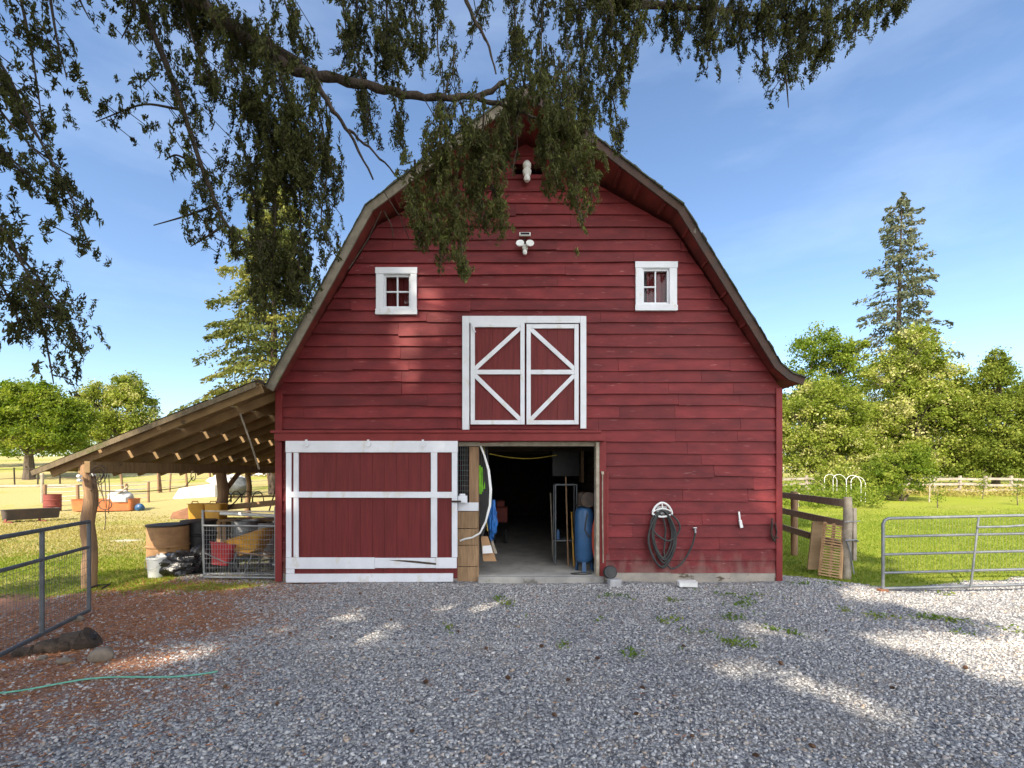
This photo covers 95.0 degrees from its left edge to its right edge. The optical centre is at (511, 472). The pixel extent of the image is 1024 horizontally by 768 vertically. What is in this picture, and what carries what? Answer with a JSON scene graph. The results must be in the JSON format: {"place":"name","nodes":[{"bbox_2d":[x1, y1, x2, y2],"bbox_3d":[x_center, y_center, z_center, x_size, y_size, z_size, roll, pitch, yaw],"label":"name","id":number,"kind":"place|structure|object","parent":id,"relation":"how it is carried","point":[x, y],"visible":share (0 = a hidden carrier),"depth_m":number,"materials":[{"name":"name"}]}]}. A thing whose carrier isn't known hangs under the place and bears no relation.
{"place":"outdoors","nodes":[
{"label":"outdoors","id":0,"kind":"place"},
{"bbox_2d":[170,508,188,518],"bbox_3d":[-7.754,0.945,11.151,0.547,0.304,0.298,0,0,0],"label":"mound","id":1,"kind":"object","parent":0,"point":[181,514],"visible":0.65,"depth_m":11.02,"materials":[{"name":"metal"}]},
{"bbox_2d":[219,512,273,516],"bbox_3d":[-5.988,0.959,10.650,1.465,0.111,0.080,0,0,12],"label":"plastic pipe","id":2,"kind":"object","parent":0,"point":[246,514],"visible":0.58,"depth_m":10.62,"materials":[{"name":"white plastic"}]},
{"bbox_2d":[0,456,1023,767],"bbox_3d":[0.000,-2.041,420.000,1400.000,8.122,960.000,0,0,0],"label":"ground","id":3,"kind":"structure","parent":0,"point":[164,502],"depth_m":4.77,"materials":[{"name":"grey gravel"}]},
{"bbox_2d":[0,438,22,460],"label":"hedge tree","id":4,"kind":"object","parent":3,"relation":"on","point":[6,452],"visible":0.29,"depth_m":49.74,"materials":[{"name":"green plant"}]},
{"bbox_2d":[0,507,60,522],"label":"feed trough","id":5,"kind":"object","parent":3,"relation":"on","point":[39,514],"visible":0.98,"depth_m":18.71,"materials":[{"name":"metal"}]},
{"bbox_2d":[0,467,76,484],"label":"wire fence","id":6,"kind":"object","parent":3,"relation":"on","point":[59,477],"visible":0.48,"depth_m":35.24,"materials":[{"name":"brown wood"}]},
{"bbox_2d":[0,484,81,486],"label":"grey timber","id":7,"kind":"object","parent":3,"relation":"on","point":[39,485],"visible":0.89,"depth_m":33.76,"materials":[{"name":"grey wood"}]},
{"bbox_2d":[40,473,43,502],"bbox_3d":[-26.536,0.895,26.502,0.148,1.700,0.146,0,0,0],"label":"wooden post","id":8,"kind":"object","parent":3,"relation":"on","point":[41,485],"visible":0.79,"depth_m":26.44,"materials":[{"name":"beige wood"}]},
{"bbox_2d":[36,655,48,660],"bbox_3d":[-4.860,1.922,4.850,0.104,0.060,0.097,0,0,0],"label":"rock","id":9,"kind":"object","parent":3,"relation":"on","point":[41,657],"visible":0.82,"depth_m":4.83,"materials":[{"name":"grey stone"}]},
{"bbox_2d":[43,494,61,510],"bbox_3d":[-23.019,1.523,23.500,0.716,0.860,0.716,0,0,0],"label":"rusty drum","id":10,"kind":"object","parent":3,"relation":"on","point":[51,500],"visible":0.8,"depth_m":23.26,"materials":[{"name":"red metal"}]},
{"bbox_2d":[0,377,108,479],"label":"round tree","id":11,"kind":"object","parent":3,"relation":"on","point":[41,415],"visible":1,"depth_m":37.64,"materials":[{"name":"green plant"}]},
{"bbox_2d":[0,520,110,656],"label":"pipe gate","id":12,"kind":"structure","parent":3,"relation":"on","point":[42,559],"depth_m":5.49,"materials":[{"name":"grey metal"}]},
{"bbox_2d":[11,627,102,657],"bbox_3d":[-4.938,1.859,5.125,0.736,0.282,0.263,0,0,-18],"label":"rotten log","id":13,"kind":"object","parent":3,"relation":"on","point":[87,638],"visible":0.91,"depth_m":5.07,"materials":[{"name":"brown wood"}]},
{"bbox_2d":[55,657,72,664],"bbox_3d":[-4.535,1.916,4.750,0.134,0.073,0.124,0,0,-40],"label":"rock","id":14,"kind":"object","parent":3,"relation":"on","point":[67,660],"visible":0.88,"depth_m":4.72,"materials":[{"name":"grey stone"}]},
{"bbox_2d":[73,616,84,621],"bbox_3d":[-5.692,1.930,6.151,0.136,0.104,0.106,0,0,0],"label":"rock","id":15,"kind":"object","parent":3,"relation":"on","point":[79,618],"visible":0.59,"depth_m":6.12,"materials":[{"name":"grey stone"}]},
{"bbox_2d":[43,482,149,502],"bbox_3d":[-22.892,1.252,25.877,4.897,1.427,0.284,0,0,-16],"label":"pipe fence","id":16,"kind":"object","parent":3,"relation":"on","point":[77,491],"visible":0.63,"depth_m":25.65,"materials":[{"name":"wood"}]},
{"bbox_2d":[87,646,114,662],"bbox_3d":[-4.215,1.895,4.825,0.234,0.196,0.198,0,0,0],"label":"rock","id":17,"kind":"object","parent":3,"relation":"on","point":[100,654],"visible":0.69,"depth_m":4.76,"materials":[{"name":"beige stone"}]},
{"bbox_2d":[70,498,139,510],"bbox_3d":[-20.306,1.611,23.500,2.678,0.580,0.950,0,0,-13],"label":"orange trough","id":18,"kind":"object","parent":3,"relation":"on","point":[130,504],"visible":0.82,"depth_m":23.21,"materials":[{"name":"paint"}]},
{"bbox_2d":[107,489,133,501],"bbox_3d":[-19.675,1.161,23.499,1.222,0.636,0.745,0,0,0],"label":"feed pile","id":19,"kind":"object","parent":18,"relation":"in","point":[123,497],"visible":0.79,"depth_m":23.25,"materials":[{"name":"white"}]},
{"bbox_2d":[0,671,217,693],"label":"green hose","id":20,"kind":"object","parent":3,"relation":"on","point":[108,677],"visible":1,"depth_m":4.38,"materials":[{"name":"plastic"}]},
{"bbox_2d":[69,369,164,443],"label":"tree","id":21,"kind":"object","parent":3,"relation":"on","point":[128,394],"visible":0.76,"depth_m":49.09,"materials":[{"name":"green plant"}]},
{"bbox_2d":[0,511,271,599],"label":"dry grass","id":22,"kind":"structure","parent":3,"relation":"on","point":[6,527],"depth_m":14.12,"materials":[{"name":"plant"}]},
{"bbox_2d":[135,503,144,510],"bbox_3d":[-18.728,1.748,23.601,0.433,0.372,0.356,0,0,0],"label":"blue ball","id":23,"kind":"object","parent":3,"relation":"on","point":[139,507],"visible":1,"depth_m":23.49,"materials":[{"name":"paint"}]},
{"bbox_2d":[30,379,274,588],"bbox_3d":[-6.130,0.278,12.925,3.849,3.679,10.250,0,0,0],"label":"lean to shed","id":24,"kind":"object","parent":3,"relation":"on","point":[206,436],"visible":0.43,"depth_m":8.54,"materials":[{"name":"brown wood"}]},
{"bbox_2d":[76,465,111,529],"bbox_3d":[-6.963,0.419,7.820,0.596,1.087,0.092,0,0,0],"label":"wire bundle","id":25,"kind":"object","parent":24,"relation":"hanging from","point":[92,475],"visible":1,"depth_m":7.81,"materials":[{"name":"black metal"}]},
{"bbox_2d":[89,471,195,491],"bbox_3d":[-7.029,0.179,9.332,0.721,0.424,2.868,0,0,0],"label":"sagging wire","id":26,"kind":"object","parent":24,"relation":"hanging from","point":[154,490],"visible":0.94,"depth_m":9.70,"materials":[{"name":"metal"}]},
{"bbox_2d":[239,413,259,468],"bbox_3d":[-4.747,-0.551,8.499,0.038,0.995,0.448,0,0,17],"label":"hanging pole","id":27,"kind":"object","parent":24,"relation":"hanging from","point":[250,442],"visible":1,"depth_m":8.49,"materials":[{"name":"silver metal"}]},
{"bbox_2d":[228,495,274,509],"bbox_3d":[-6.750,0.799,12.097,1.967,0.376,1.046,0,0,0],"label":"loose plank","id":28,"kind":"object","parent":24,"relation":"on","point":[253,504],"visible":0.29,"depth_m":11.67,"materials":[{"name":"brown wood"}]},
{"bbox_2d":[144,556,166,577],"bbox_3d":[-6.603,1.755,8.716,0.337,0.380,0.338,0,0,0],"label":"bucket","id":29,"kind":"object","parent":3,"relation":"on","point":[153,565],"visible":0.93,"depth_m":8.60,"materials":[{"name":"white plastic"}]},
{"bbox_2d":[145,522,190,567],"bbox_3d":[-7.143,1.511,9.750,0.770,0.876,0.770,0,0,0],"label":"tan barrel","id":30,"kind":"object","parent":3,"relation":"on","point":[166,537],"visible":0.68,"depth_m":9.47,"materials":[{"name":"brown plastic"}]},
{"bbox_2d":[156,550,207,576],"bbox_3d":[-6.331,1.715,8.937,0.947,0.461,0.691,0,0,0],"label":"rubbish bag","id":31,"kind":"object","parent":3,"relation":"on","point":[177,563],"visible":0.85,"depth_m":8.74,"materials":[{"name":"black plastic"}]},
{"bbox_2d":[120,473,267,492],"bbox_3d":[-21.582,0.568,32.496,8.612,1.959,0.407,0,0,-38],"label":"pasture fence","id":32,"kind":"object","parent":3,"relation":"on","point":[159,485],"visible":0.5,"depth_m":31.22,"materials":[{"name":"brown wood"}]},
{"bbox_2d":[180,518,217,549],"bbox_3d":[-6.871,1.497,10.300,0.700,0.906,0.700,0,0,0],"label":"black barrel","id":33,"kind":"object","parent":3,"relation":"on","point":[196,532],"visible":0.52,"depth_m":10.04,"materials":[{"name":"plastic"}]},
{"bbox_2d":[173,483,231,498],"bbox_3d":[-18.961,1.146,28.850,2.951,0.922,1.218,0,0,-28],"label":"truck topper","id":34,"kind":"object","parent":3,"relation":"on","point":[205,491],"visible":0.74,"depth_m":28.25,"materials":[{"name":"white plastic"}]},
{"bbox_2d":[188,487,213,495],"bbox_3d":[-18.766,1.159,28.320,1.280,0.515,0.106,0,0,-31],"label":"side window","id":35,"kind":"structure","parent":34,"relation":"in","point":[204,490],"depth_m":28.32,"materials":[{"name":"white glass"}]},
{"bbox_2d":[190,544,218,571],"bbox_3d":[-6.065,1.680,9.192,0.560,0.549,0.614,0,0,0],"label":"rubbish bag","id":36,"kind":"object","parent":3,"relation":"on","point":[197,549],"visible":0.22,"depth_m":9.04,"materials":[{"name":"black plastic"}]},
{"bbox_2d":[205,541,238,571],"bbox_3d":[-5.439,1.627,8.953,0.696,0.647,0.766,0,0,0],"label":"red cart","id":37,"kind":"object","parent":3,"relation":"on","point":[224,562],"visible":0.77,"depth_m":8.87,"materials":[{"name":"plastic"}]},
{"bbox_2d":[206,474,251,492],"bbox_3d":[-17.784,0.654,29.514,2.896,1.180,1.698,0,0,15],"label":"grey tank","id":38,"kind":"object","parent":3,"relation":"on","point":[239,484],"visible":0.47,"depth_m":28.86,"materials":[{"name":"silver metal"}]},
{"bbox_2d":[201,507,274,578],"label":"gate","id":39,"kind":"structure","parent":3,"relation":"on","point":[217,573],"depth_m":8.49,"materials":[{"name":"metal"}]},
{"bbox_2d":[167,166,317,494],"bbox_3d":[-15.428,-9.335,30.233,11.283,21.834,13.900,0,0,0],"label":"tall sunlit conifer","id":40,"kind":"object","parent":3,"relation":"on","point":[245,325],"visible":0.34,"depth_m":28.80,"materials":[{"name":"green plant"}]},
{"bbox_2d":[215,528,273,573],"bbox_3d":[-5.024,1.509,9.259,1.348,0.877,0.633,0,0,0],"label":"wheelbarrow","id":41,"kind":"object","parent":3,"relation":"on","point":[255,539],"visible":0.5,"depth_m":9.02,"materials":[{"name":"yellow plastic"}]},
{"bbox_2d":[230,519,258,560],"bbox_3d":[-6.030,1.520,10.600,0.576,0.860,0.576,0,0,0],"label":"grey drum","id":42,"kind":"object","parent":3,"relation":"on","point":[233,534],"visible":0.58,"depth_m":10.38,"materials":[{"name":"metal"}]},
{"bbox_2d":[217,517,273,541],"bbox_3d":[-5.925,1.525,11.200,2.450,0.850,0.600,0,0,0],"label":"work bench","id":43,"kind":"object","parent":3,"relation":"on","point":[224,534],"visible":0.2,"depth_m":11.40,"materials":[{"name":"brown wood"}]},
{"bbox_2d":[188,501,206,518],"bbox_3d":[-7.420,0.884,11.100,0.384,0.429,0.324,0,0,-12],"label":"yellow crate","id":44,"kind":"object","parent":43,"relation":"on","point":[194,510],"visible":0.73,"depth_m":10.97,"materials":[{"name":"plastic"}]},
{"bbox_2d":[204,501,228,518],"bbox_3d":[-6.996,0.884,11.100,0.444,0.429,0.324,0,0,6],"label":"yellow crate","id":45,"kind":"object","parent":43,"relation":"on","point":[216,506],"visible":0.8,"depth_m":10.97,"materials":[{"name":"plastic"}]},
{"bbox_2d":[257,522,273,557],"bbox_3d":[-5.770,1.559,10.900,0.576,0.800,0.576,0,0,0],"label":"blue grey drum","id":46,"kind":"object","parent":3,"relation":"on","point":[268,548],"visible":0.24,"depth_m":10.72,"materials":[{"name":"silver metal"}]},
{"bbox_2d":[0,573,710,767],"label":"needle litter","id":47,"kind":"object","parent":3,"relation":"on","point":[102,630],"visible":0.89,"depth_m":5.46,"materials":[{"name":"brown plant"}]},
{"bbox_2d":[0,0,911,397],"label":"overhanging conifer","id":48,"kind":"object","parent":3,"relation":"on","point":[294,164],"visible":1,"depth_m":4.35,"materials":[{"name":"green plant"}]},
{"bbox_2d":[0,417,984,472],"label":"wood","id":49,"kind":"object","parent":3,"relation":"on","point":[60,453],"visible":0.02,"depth_m":148.91,"materials":[{"name":"green plant"}]},
{"bbox_2d":[0,505,1023,601],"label":"grass","id":50,"kind":"structure","parent":3,"relation":"on","point":[943,530],"depth_m":10.89,"materials":[{"name":"green plant"}]},
{"bbox_2d":[265,85,806,583],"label":"barn","id":51,"kind":"structure","parent":3,"relation":"on","point":[629,351],"depth_m":8.40,"materials":[{"name":"red paint"}]},
{"bbox_2d":[286,440,460,582],"bbox_3d":[-2.438,0.681,8.260,3.082,2.513,0.090,0,0,0],"label":"sliding door","id":52,"kind":"structure","parent":51,"relation":"in","point":[357,511],"depth_m":8.27,"materials":[{"name":"red paint"}]},
{"bbox_2d":[375,267,416,314],"bbox_3d":[-2.064,-3.237,8.444,0.749,0.840,0.173,0,0,0],"label":"window","id":53,"kind":"structure","parent":51,"relation":"in","point":[396,287],"depth_m":8.37,"materials":[{"name":"white paint"}]},
{"bbox_2d":[460,446,491,541],"bbox_3d":[-0.640,0.376,8.309,0.580,1.710,0.253,0,0,0],"label":"white hose","id":54,"kind":"object","parent":51,"relation":"attached to","point":[490,487],"visible":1,"depth_m":8.23,"materials":[{"name":"plastic"}]},
{"bbox_2d":[479,447,488,535],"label":"hanging straps","id":55,"kind":"object","parent":51,"relation":"hanging from","point":[483,490],"visible":0.86,"depth_m":8.52,"materials":[{"name":"green fabric"}]},
{"bbox_2d":[481,536,496,560],"bbox_3d":[-0.434,1.414,8.674,0.301,0.441,0.209,0,0,0],"label":"flooring bundle","id":56,"kind":"object","parent":51,"relation":"in","point":[488,552],"visible":1,"depth_m":8.64,"materials":[{"name":"cardboard"}]},
{"bbox_2d":[487,500,497,541],"bbox_3d":[-0.377,0.911,8.948,0.219,0.828,0.240,0,0,0],"label":"blue tarp","id":57,"kind":"object","parent":51,"relation":"hanging from","point":[492,522],"visible":0.9,"depth_m":8.89,"materials":[{"name":"plastic"}]},
{"bbox_2d":[491,539,496,553],"bbox_3d":[-0.372,1.344,8.934,0.061,0.379,0.246,0,0,-43],"label":"loose board","id":58,"kind":"object","parent":51,"relation":"on","point":[493,547],"visible":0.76,"depth_m":8.89,"materials":[{"name":"brown wood"}]},
{"bbox_2d":[471,323,524,424],"bbox_3d":[-0.256,-1.754,8.346,0.960,1.806,0.092,0,0,0],"label":"loft door","id":59,"kind":"structure","parent":51,"relation":"in","point":[492,372],"depth_m":8.36,"materials":[{"name":"red paint"}]},
{"bbox_2d":[493,500,507,543],"bbox_3d":[-0.306,1.288,12.326,0.380,1.112,0.747,0,0,0],"label":"red machine","id":60,"kind":"object","parent":51,"relation":"on","point":[502,511],"visible":0.81,"depth_m":12.20,"materials":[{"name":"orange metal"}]},
{"bbox_2d":[491,454,555,458],"bbox_3d":[0.242,-0.314,9.304,1.477,0.097,0.025,0,0,-24],"label":"yellow rope","id":61,"kind":"object","parent":51,"relation":"attached to","point":[522,458],"visible":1,"depth_m":9.29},
{"bbox_2d":[516,232,533,254],"bbox_3d":[0.230,-4.067,8.328,0.320,0.406,0.145,0,0,0],"label":"flood light","id":62,"kind":"object","parent":51,"relation":"attached to","point":[520,243],"visible":1,"depth_m":8.31,"materials":[{"name":"white plastic"}]},
{"bbox_2d":[523,160,530,182],"bbox_3d":[0.276,-5.313,8.292,0.158,0.360,0.210,0,0,29],"label":"wall insulator","id":63,"kind":"object","parent":51,"relation":"attached to","point":[526,169],"depth_m":8.22,"materials":[{"name":"white ceramic"}]},
{"bbox_2d":[550,493,552,555],"bbox_3d":[0.880,1.151,10.400,0.031,1.390,0.235,0,0,-11],"label":"tool handle","id":64,"kind":"object","parent":51,"relation":"on","point":[551,523],"visible":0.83,"depth_m":10.39,"materials":[{"name":"brown metal"}]},
{"bbox_2d":[527,324,578,424],"bbox_3d":[0.722,-1.742,8.362,0.926,1.783,0.060,0,0,0],"label":"loft door","id":65,"kind":"structure","parent":51,"relation":"in","point":[552,349],"depth_m":8.36,"materials":[{"name":"red paint"}]},
{"bbox_2d":[553,484,576,564],"bbox_3d":[1.078,1.040,9.500,0.470,1.608,0.440,0,0,0],"label":"pipe rack","id":66,"kind":"object","parent":51,"relation":"on","point":[563,538],"visible":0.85,"depth_m":9.67,"materials":[{"name":"grey metal"}]},
{"bbox_2d":[556,529,559,538],"bbox_3d":[0.923,1.241,9.400,0.070,0.200,0.070,0,0,0],"label":"spray bottle","id":67,"kind":"object","parent":66,"relation":"on","point":[557,534],"visible":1,"depth_m":9.38,"materials":[{"name":"blue paint"}]},
{"bbox_2d":[565,477,568,565],"bbox_3d":[1.091,0.967,9.300,0.031,1.758,0.233,0,0,-8],"label":"tool handle","id":68,"kind":"object","parent":51,"relation":"on","point":[567,522],"visible":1,"depth_m":9.29,"materials":[{"name":"brown wood"}]},
{"bbox_2d":[551,451,583,481],"bbox_3d":[1.380,-0.153,11.750,0.770,0.800,0.500,0,0,0],"label":"shelf cabinet","id":69,"kind":"object","parent":51,"relation":"attached to","point":[567,463],"visible":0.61,"depth_m":11.60,"materials":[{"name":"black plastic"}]},
{"bbox_2d":[571,512,574,565],"bbox_3d":[1.206,1.319,9.300,0.031,1.055,0.232,0,0,-7],"label":"tool handle","id":70,"kind":"object","parent":51,"relation":"on","point":[572,539],"visible":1,"depth_m":9.29,"materials":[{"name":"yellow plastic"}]},
{"bbox_2d":[571,572,591,574],"bbox_3d":[1.260,1.832,8.500,0.398,0.017,0.180,0,0,0],"label":"floor cable","id":71,"kind":"object","parent":51,"relation":"on","point":[581,574],"visible":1,"depth_m":8.46,"materials":[{"name":"black rubber"}]},
{"bbox_2d":[575,492,593,571],"bbox_3d":[1.355,1.105,8.732,0.367,1.482,0.389,0,0,0],"label":"air compressor","id":72,"kind":"object","parent":51,"relation":"on","point":[584,516],"visible":0.98,"depth_m":8.60,"materials":[{"name":"blue paint"}]},
{"bbox_2d":[592,522,593,555],"bbox_3d":[1.519,1.224,8.600,0.109,0.772,0.104,0,0,0],"label":"orange air hose","id":73,"kind":"object","parent":72,"relation":"hanging from","point":[593,538],"visible":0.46,"depth_m":8.56,"materials":[{"name":"plastic"}]},
{"bbox_2d":[601,471,603,562],"bbox_3d":[1.610,0.797,8.345,0.050,1.626,0.048,0,0,0],"label":"door stop","id":74,"kind":"object","parent":51,"relation":"attached to","point":[602,472],"depth_m":8.34,"materials":[{"name":"wood"}]},
{"bbox_2d":[635,261,677,310],"bbox_3d":[2.576,-3.324,8.444,0.760,0.874,0.173,0,0,0],"label":"window","id":75,"kind":"structure","parent":51,"relation":"in","point":[661,286],"depth_m":8.37,"materials":[{"name":"white paint"}]},
{"bbox_2d":[652,502,672,517],"bbox_3d":[2.668,0.665,8.355,0.376,0.287,0.089,0,0,0],"label":"hose hanger","id":76,"kind":"object","parent":51,"relation":"hanging from","point":[657,507],"visible":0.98,"depth_m":8.32,"materials":[{"name":"white plastic"}]},
{"bbox_2d":[647,509,695,569],"bbox_3d":[2.833,1.191,8.317,0.877,1.068,0.088,0,0,0],"label":"garden hose","id":77,"kind":"object","parent":76,"relation":"hanging from","point":[674,535],"visible":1,"depth_m":8.30,"materials":[{"name":"black rubber"}]},
{"bbox_2d":[738,512,742,527],"bbox_3d":[4.076,0.847,8.365,0.084,0.293,0.030,0,0,0],"label":"dust brush","id":78,"kind":"object","parent":51,"relation":"hanging from","point":[740,523],"visible":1,"depth_m":8.35,"materials":[{"name":"white plastic"}]},
{"bbox_2d":[770,518,778,541],"bbox_3d":[4.665,1.031,8.341,0.138,0.435,0.059,0,0,0],"label":"iron latch","id":79,"kind":"object","parent":51,"relation":"attached to","point":[772,536],"visible":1,"depth_m":8.33,"materials":[{"name":"black metal"}]},
{"bbox_2d":[607,578,620,586],"bbox_3d":[1.757,1.890,8.050,0.200,0.120,0.160,0,0,-6],"label":"concrete block","id":80,"kind":"object","parent":3,"relation":"on","point":[614,582],"depth_m":7.97,"materials":[{"name":"white concrete"}]},
{"bbox_2d":[603,565,616,578],"bbox_3d":[1.700,1.734,8.142,0.230,0.241,0.167,0,0,0],"label":"rubber wheel","id":81,"kind":"object","parent":80,"relation":"on","point":[609,571],"visible":0.98,"depth_m":8.08,"materials":[{"name":"black rubber"}]},
{"bbox_2d":[677,580,697,586],"bbox_3d":[2.964,1.884,7.943,0.314,0.098,0.156,0,0,4],"label":"ground light","id":82,"kind":"object","parent":3,"relation":"on","point":[687,583],"visible":1,"depth_m":7.88,"materials":[{"name":"white plastic"}]},
{"bbox_2d":[443,558,1023,657],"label":"weeds","id":83,"kind":"object","parent":3,"relation":"on","point":[722,639],"visible":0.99,"depth_m":6.21,"materials":[{"name":"green plant"}]},
{"bbox_2d":[807,521,822,569],"bbox_3d":[5.972,1.424,9.186,0.224,0.884,0.673,0,0,43],"label":"plywood sheet","id":84,"kind":"object","parent":3,"relation":"on","point":[815,545],"visible":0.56,"depth_m":9.17,"materials":[{"name":"brown wood"}]},
{"bbox_2d":[782,491,859,579],"bbox_3d":[6.538,1.250,10.859,0.292,1.603,4.921,0,0,10],"label":"rail fence","id":85,"kind":"object","parent":3,"relation":"on","point":[848,522],"visible":0.66,"depth_m":8.94,"materials":[{"name":"brown wood"}]},
{"bbox_2d":[818,522,842,578],"bbox_3d":[5.943,1.436,8.705,0.358,0.990,0.426,0,0,-33],"label":"slatted panel","id":86,"kind":"object","parent":3,"relation":"on","point":[831,551],"visible":0.98,"depth_m":8.68,"materials":[{"name":"brown wood"}]},
{"bbox_2d":[782,371,884,486],"bbox_3d":[26.280,-3.551,40.624,12.479,10.471,6.555,0,0,0],"label":"willow tree","id":87,"kind":"object","parent":3,"relation":"on","point":[839,436],"visible":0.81,"depth_m":39.83,"materials":[{"name":"green plant"}]},
{"bbox_2d":[782,320,892,481],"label":"back tree","id":88,"kind":"object","parent":3,"relation":"on","point":[840,354],"visible":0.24,"depth_m":53.15,"materials":[{"name":"green plant"}]},
{"bbox_2d":[782,476,893,509],"bbox_3d":[19.129,1.106,28.874,7.091,2.685,13.700,0,0,35],"label":"bush","id":89,"kind":"object","parent":3,"relation":"on","point":[870,496],"visible":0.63,"depth_m":25.68,"materials":[{"name":"green plant"}]},
{"bbox_2d":[805,449,909,491],"bbox_3d":[24.428,0.091,32.983,7.080,3.687,3.721,0,0,0],"label":"leafy bush","id":90,"kind":"object","parent":3,"relation":"on","point":[841,471],"visible":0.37,"depth_m":32.68,"materials":[{"name":"green plant"}]},
{"bbox_2d":[850,442,943,500],"bbox_3d":[24.695,0.065,29.818,5.602,3.970,3.689,0,0,0],"label":"leafy bush","id":91,"kind":"object","parent":3,"relation":"on","point":[914,468],"visible":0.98,"depth_m":29.36,"materials":[{"name":"green plant"}]},
{"bbox_2d":[782,475,1023,494],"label":"board fence","id":92,"kind":"object","parent":3,"relation":"on","point":[959,478],"visible":0.33,"depth_m":34.60,"materials":[{"name":"white wood"}]},
{"bbox_2d":[850,191,964,434],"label":"tall conifer","id":93,"kind":"object","parent":3,"relation":"on","point":[901,296],"visible":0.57,"depth_m":57.59,"materials":[{"name":"green plant"}]},
{"bbox_2d":[847,320,999,481],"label":"tall leafy tree","id":94,"kind":"object","parent":3,"relation":"on","point":[918,393],"visible":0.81,"depth_m":42.46,"materials":[{"name":"green plant"}]},
{"bbox_2d":[930,486,948,507],"bbox_3d":[22.715,1.320,24.958,0.839,1.171,1.012,0,0,10],"label":"sapling","id":95,"kind":"object","parent":3,"relation":"on","point":[937,498],"visible":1,"depth_m":24.98,"materials":[{"name":"green plant"}]},
{"bbox_2d":[870,379,1023,477],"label":"thicket","id":96,"kind":"object","parent":3,"relation":"on","point":[942,430],"visible":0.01,"depth_m":61.55,"materials":[{"name":"green plant"}]},
{"bbox_2d":[877,514,1023,591],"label":"field gate","id":97,"kind":"structure","parent":3,"relation":"on","point":[972,570],"depth_m":7.66,"materials":[{"name":"metal"}]},
{"bbox_2d":[877,481,1023,496],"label":"rough grass","id":98,"kind":"structure","parent":3,"relation":"on","point":[950,490],"depth_m":33.55,"materials":[{"name":"yellow plant"}]},
{"bbox_2d":[928,346,1023,488],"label":"cedar tree","id":99,"kind":"object","parent":3,"relation":"on","point":[997,446],"visible":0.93,"depth_m":40.95,"materials":[{"name":"green plant"}]},
{"bbox_2d":[975,468,995,498],"bbox_3d":[31.130,0.744,30.905,0.945,2.063,1.189,0,0,-35],"label":"sapling","id":100,"kind":"object","parent":3,"relation":"on","point":[982,482],"visible":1,"depth_m":30.98,"materials":[{"name":"green plant"}]},
{"bbox_2d":[1007,471,1023,504],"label":"sapling","id":101,"kind":"object","parent":3,"relation":"on","point":[1018,489],"visible":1,"depth_m":26.99,"materials":[{"name":"green plant"}]},
{"bbox_2d":[0,574,1023,767],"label":"gravel","id":102,"kind":"structure","parent":0,"point":[880,645],"depth_m":4.37,"materials":[{"name":"grey gravel"}]},
{"bbox_2d":[0,0,1023,471],"label":"sky","id":103,"kind":"structure","parent":0,"point":[791,202],"materials":[{"name":"blue"}]}
]}

